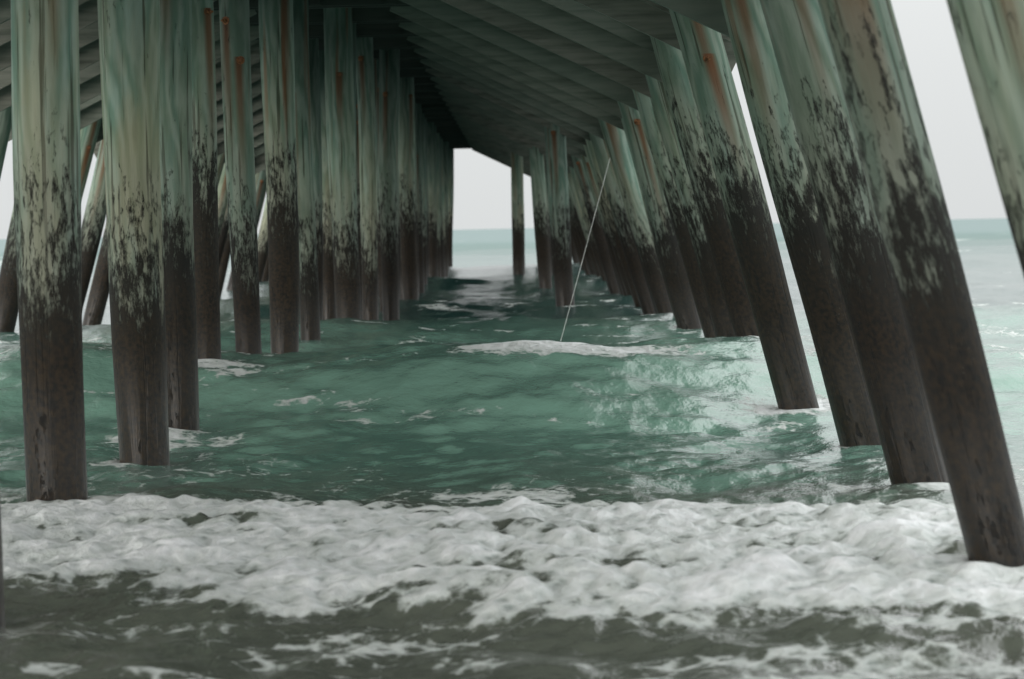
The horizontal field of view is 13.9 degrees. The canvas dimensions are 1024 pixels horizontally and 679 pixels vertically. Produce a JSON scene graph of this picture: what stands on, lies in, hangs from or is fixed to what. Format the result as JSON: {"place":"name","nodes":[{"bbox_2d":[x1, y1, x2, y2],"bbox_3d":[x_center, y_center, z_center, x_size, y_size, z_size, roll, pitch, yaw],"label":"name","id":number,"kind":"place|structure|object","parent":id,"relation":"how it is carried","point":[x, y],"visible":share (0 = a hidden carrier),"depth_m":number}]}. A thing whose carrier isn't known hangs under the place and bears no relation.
{"place":"outdoors","nodes":[
{"label":"outdoors","id":0,"kind":"place"},
{"bbox_2d":[0,0,1006,238],"label":"sky","id":1,"kind":"structure","parent":0,"point":[482,184]},
{"bbox_2d":[0,218,1023,678],"bbox_3d":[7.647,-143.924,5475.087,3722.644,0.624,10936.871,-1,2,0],"label":"sea water","id":2,"kind":"structure","parent":0,"point":[474,464],"depth_m":17.59},
{"bbox_2d":[0,0,1023,627],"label":"pier piles","id":3,"kind":"object","parent":2,"relation":"in","point":[358,218],"visible":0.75,"depth_m":24.29},
{"bbox_2d":[0,0,735,176],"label":"pier deck underside","id":4,"kind":"object","parent":3,"relation":"on","point":[499,81],"visible":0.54,"depth_m":45.32},
{"bbox_2d":[88,8,712,182],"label":"bolts","id":5,"kind":"object","parent":3,"relation":"attached to","point":[225,21],"visible":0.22,"depth_m":33.87},
{"bbox_2d":[561,159,609,338],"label":"fishing line","id":6,"kind":"object","parent":3,"relation":"attached to","point":[584,252],"visible":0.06,"depth_m":47.87}
]}

